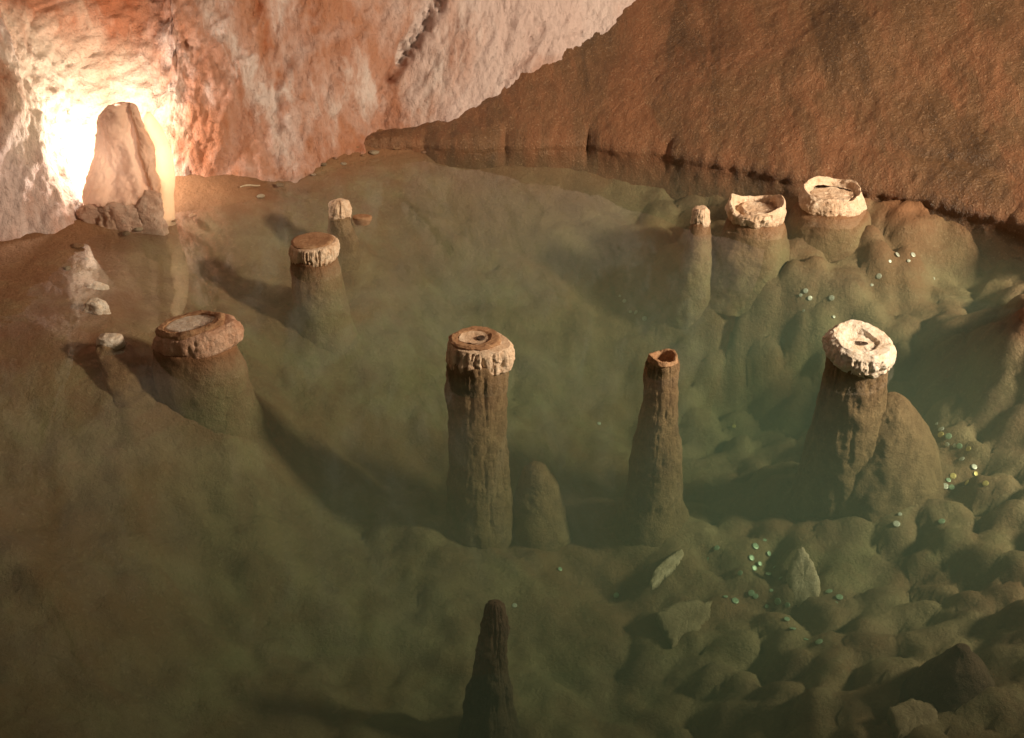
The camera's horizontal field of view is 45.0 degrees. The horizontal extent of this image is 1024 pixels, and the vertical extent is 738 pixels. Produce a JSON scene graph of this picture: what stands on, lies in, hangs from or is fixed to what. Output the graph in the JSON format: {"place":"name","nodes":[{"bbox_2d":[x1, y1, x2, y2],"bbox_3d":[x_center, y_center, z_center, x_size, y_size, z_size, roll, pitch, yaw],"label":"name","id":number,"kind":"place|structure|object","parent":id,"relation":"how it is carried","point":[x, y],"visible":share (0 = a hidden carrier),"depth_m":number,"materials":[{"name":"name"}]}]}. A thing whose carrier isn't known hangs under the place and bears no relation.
{"place":"outdoors","nodes":[
{"label":"outdoors","id":0,"kind":"place"},
{"bbox_2d":[0,0,635,240],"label":"cave wall","id":1,"kind":"structure","parent":0,"point":[294,91],"depth_m":5.86,"materials":[{"name":"beige stone"}]},
{"bbox_2d":[0,129,1023,737],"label":"ground","id":2,"kind":"structure","parent":0,"point":[310,569],"depth_m":4.45,"materials":[{"name":"brown stone"}]},
{"bbox_2d":[63,266,70,270],"bbox_3d":[-1.811,-0.411,5.034,0.032,0.015,0.035,-8,29,-15],"label":"pebble","id":3,"kind":"object","parent":2,"relation":"on","point":[66,268],"visible":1,"depth_m":5.03,"materials":[{"name":"stone"}]},
{"bbox_2d":[71,243,83,247],"bbox_3d":[-1.834,-0.520,5.221,0.055,0.018,0.038,-4,28,-8],"label":"pebble","id":4,"kind":"object","parent":2,"relation":"on","point":[77,245],"visible":1,"depth_m":5.21,"materials":[{"name":"brown stone"}]},
{"bbox_2d":[83,298,110,314],"bbox_3d":[-1.587,-0.231,4.730,0.101,0.084,0.074,0,28,0],"label":"calcite chunk","id":5,"kind":"object","parent":2,"relation":"on","point":[96,306],"visible":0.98,"depth_m":4.70,"materials":[{"name":"beige stone"}]},
{"bbox_2d":[87,281,109,289],"bbox_3d":[-1.649,-0.323,4.940,0.096,0.057,0.062,0,28,0],"label":"calcite chunk","id":6,"kind":"object","parent":2,"relation":"on","point":[96,285],"visible":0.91,"depth_m":4.92,"materials":[{"name":"beige stone"}]},
{"bbox_2d":[76,102,175,235],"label":"stalagmite","id":7,"kind":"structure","parent":2,"relation":"on","point":[129,185],"depth_m":5.35,"materials":[{"name":"beige stone"}]},
{"bbox_2d":[122,231,130,235],"bbox_3d":[-1.678,-0.590,5.378,0.040,0.017,0.038,20,34,33],"label":"pebble","id":8,"kind":"object","parent":2,"relation":"on","point":[125,233],"visible":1,"depth_m":5.37,"materials":[{"name":"stone"}]},
{"bbox_2d":[95,333,158,409],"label":"stalagmite","id":9,"kind":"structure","parent":2,"relation":"on","point":[126,370],"depth_m":4.39,"materials":[{"name":"brown stone"}]},
{"bbox_2d":[133,227,142,230],"bbox_3d":[-1.639,-0.616,5.425,0.044,0.018,0.043,-9,29,-16],"label":"pebble","id":10,"kind":"object","parent":2,"relation":"on","point":[138,229],"visible":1,"depth_m":5.41,"materials":[{"name":"stone"}]},
{"bbox_2d":[189,213,195,217],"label":"pebble","id":11,"kind":"object","parent":2,"relation":"on","point":[192,215],"visible":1,"depth_m":5.55,"materials":[{"name":"beige stone"}]},
{"bbox_2d":[151,310,272,439],"bbox_3d":[-1.122,0.069,4.498,0.464,0.582,0.321,0,28,0],"label":"stalagmite","id":12,"kind":"object","parent":2,"relation":"on","point":[200,372],"visible":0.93,"depth_m":4.37,"materials":[{"name":"brown stone"}]},
{"bbox_2d":[288,232,357,353],"bbox_3d":[-0.819,-0.321,5.207,0.364,0.492,0.359,0,28,0],"label":"stalagmite","id":13,"kind":"object","parent":2,"relation":"on","point":[321,317],"visible":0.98,"depth_m":5.12,"materials":[{"name":"beige stone"}]},
{"bbox_2d":[327,198,360,271],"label":"stalagmite","id":14,"kind":"object","parent":2,"relation":"on","point":[340,227],"visible":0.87,"depth_m":5.52,"materials":[{"name":"beige stone"}]},
{"bbox_2d":[368,150,378,154],"bbox_3d":[-0.703,-1.103,6.293,0.056,0.018,0.044,-3,28,-5],"label":"pebble","id":15,"kind":"object","parent":2,"relation":"on","point":[372,152],"visible":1,"depth_m":6.28,"materials":[{"name":"stone"}]},
{"bbox_2d":[444,326,514,549],"bbox_3d":[-0.126,0.301,4.468,0.304,0.931,0.293,0,28,0],"label":"stalagmite","id":16,"kind":"object","parent":2,"relation":"on","point":[479,360],"visible":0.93,"depth_m":4.35,"materials":[{"name":"brown stone"}]},
{"bbox_2d":[457,599,521,737],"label":"stalagmite","id":17,"kind":"object","parent":2,"relation":"on","point":[489,709],"visible":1,"depth_m":3.62,"materials":[{"name":"brown stone"}]},
{"bbox_2d":[512,461,571,551],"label":"stalagmite","id":18,"kind":"object","parent":2,"relation":"on","point":[540,518],"visible":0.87,"depth_m":4.53,"materials":[{"name":"brown stone"}]},
{"bbox_2d":[611,348,689,546],"bbox_3d":[0.521,0.305,4.468,0.388,0.819,0.381,0,28,0],"label":"stalagmite","id":19,"kind":"object","parent":2,"relation":"on","point":[652,510],"visible":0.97,"depth_m":4.41,"materials":[{"name":"brown stone"}]},
{"bbox_2d":[650,549,683,589],"bbox_3d":[0.543,0.704,4.355,0.046,0.062,0.202,24,36,37],"label":"stone chip","id":20,"kind":"object","parent":2,"relation":"on","point":[667,567],"visible":1,"depth_m":4.34,"materials":[{"name":"beige stone"}]},
{"bbox_2d":[655,600,711,648],"bbox_3d":[0.595,0.849,4.141,0.211,0.075,0.152,-10,29,-18],"label":"flat stone","id":21,"kind":"object","parent":2,"relation":"on","point":[677,621],"visible":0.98,"depth_m":4.13,"materials":[{"name":"beige stone"}]},
{"bbox_2d":[664,205,712,328],"bbox_3d":[0.835,-0.478,5.595,0.278,0.543,0.277,0,28,0],"label":"stalagmite","id":22,"kind":"object","parent":2,"relation":"on","point":[689,296],"visible":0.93,"depth_m":5.55,"materials":[{"name":"beige stone"}]},
{"bbox_2d":[364,0,1023,264],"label":"flowstone mound","id":23,"kind":"object","parent":2,"relation":"on","point":[922,101],"visible":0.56,"depth_m":6.17,"materials":[{"name":"brown stone"}]},
{"bbox_2d":[732,597,738,603],"bbox_3d":[0.756,0.784,4.186,0.024,0.003,0.024,-16,51,-28],"label":"coin","id":24,"kind":"object","parent":2,"relation":"on","point":[735,600],"visible":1,"depth_m":4.18,"materials":[{"name":"metal"}]},
{"bbox_2d":[709,193,789,316],"bbox_3d":[1.084,-0.554,5.601,0.473,0.485,0.483,0,28,0],"label":"stalagmite","id":25,"kind":"object","parent":2,"relation":"on","point":[750,251],"visible":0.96,"depth_m":5.47,"materials":[{"name":"beige stone"}]},
{"bbox_2d":[748,590,754,595],"bbox_3d":[0.817,0.764,4.221,0.023,0.002,0.023,18,67,30],"label":"coin","id":26,"kind":"object","parent":2,"relation":"on","point":[751,592],"visible":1,"depth_m":4.22,"materials":[{"name":"metal"}]},
{"bbox_2d":[786,546,820,606],"bbox_3d":[0.984,0.775,4.222,0.109,0.293,0.189,0,28,0],"label":"leaning stone","id":27,"kind":"object","parent":2,"relation":"on","point":[802,579],"visible":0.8,"depth_m":4.18,"materials":[{"name":"beige stone"}]},
{"bbox_2d":[815,639,822,643],"bbox_3d":[0.966,0.859,3.894,0.025,0.003,0.025,-18,21,25],"label":"coin","id":28,"kind":"object","parent":2,"relation":"on","point":[819,641],"visible":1,"depth_m":3.89,"materials":[{"name":"metal"}]},
{"bbox_2d":[786,176,870,262],"bbox_3d":[1.464,-0.621,5.723,0.689,0.491,0.690,0,28,0],"label":"stalagmite","id":29,"kind":"object","parent":2,"relation":"on","point":[829,218],"visible":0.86,"depth_m":5.55,"materials":[{"name":"beige stone"}]},
{"bbox_2d":[836,594,842,599],"bbox_3d":[1.088,0.757,4.109,0.025,0.003,0.024,17,40,30],"label":"coin","id":30,"kind":"object","parent":2,"relation":"on","point":[839,596],"visible":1,"depth_m":4.11,"materials":[{"name":"metal"}]},
{"bbox_2d":[787,319,943,522],"bbox_3d":[1.340,0.222,4.451,0.582,0.794,0.563,20,34,33],"label":"stalagmite","id":31,"kind":"object","parent":2,"relation":"on","point":[870,452],"visible":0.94,"depth_m":4.33,"materials":[{"name":"brown stone"}]},
{"bbox_2d":[893,521,899,526],"bbox_3d":[1.328,0.534,4.271,0.025,0.003,0.025,8,54,16],"label":"coin","id":32,"kind":"object","parent":2,"relation":"on","point":[896,523],"visible":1,"depth_m":4.27,"materials":[{"name":"silver metal"}]},
{"bbox_2d":[887,698,937,737],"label":"sunken stone","id":33,"kind":"object","parent":2,"relation":"on","point":[905,718],"visible":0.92,"depth_m":3.42,"materials":[{"name":"beige stone"}]},
{"bbox_2d":[899,643,994,711],"bbox_3d":[1.266,0.944,3.530,0.439,0.384,0.451,0,28,0],"label":"rock","id":34,"kind":"object","parent":2,"relation":"on","point":[954,678],"visible":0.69,"depth_m":3.44,"materials":[{"name":"brown stone"}]},
{"bbox_2d":[945,433,951,438],"bbox_3d":[1.602,0.247,4.541,0.025,0.002,0.025,26,81,39],"label":"coin","id":35,"kind":"object","parent":2,"relation":"on","point":[948,435],"visible":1,"depth_m":4.54,"materials":[{"name":"metal"}]},
{"bbox_2d":[950,473,955,478],"bbox_3d":[1.580,0.383,4.430,0.022,0.002,0.022,10,69,18],"label":"coin","id":36,"kind":"object","parent":2,"relation":"on","point":[952,475],"visible":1,"depth_m":4.43,"materials":[{"name":"gold metal"}]},
{"bbox_2d":[956,443,961,448],"bbox_3d":[1.632,0.281,4.513,0.022,0.022,0.002,21,2,34],"label":"coin","id":37,"kind":"object","parent":2,"relation":"on","point":[958,445],"visible":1,"depth_m":4.51,"materials":[{"name":"metal"}]},
{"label":"water","id":38,"kind":"structure","parent":0,"visible":0},
{"bbox_2d":[352,214,371,225],"bbox_3d":[-0.671,-0.669,5.542,0.088,0.040,0.064,0,28,0],"label":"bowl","id":39,"kind":"object","parent":38,"relation":"on","point":[362,219],"visible":1,"depth_m":5.52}
]}

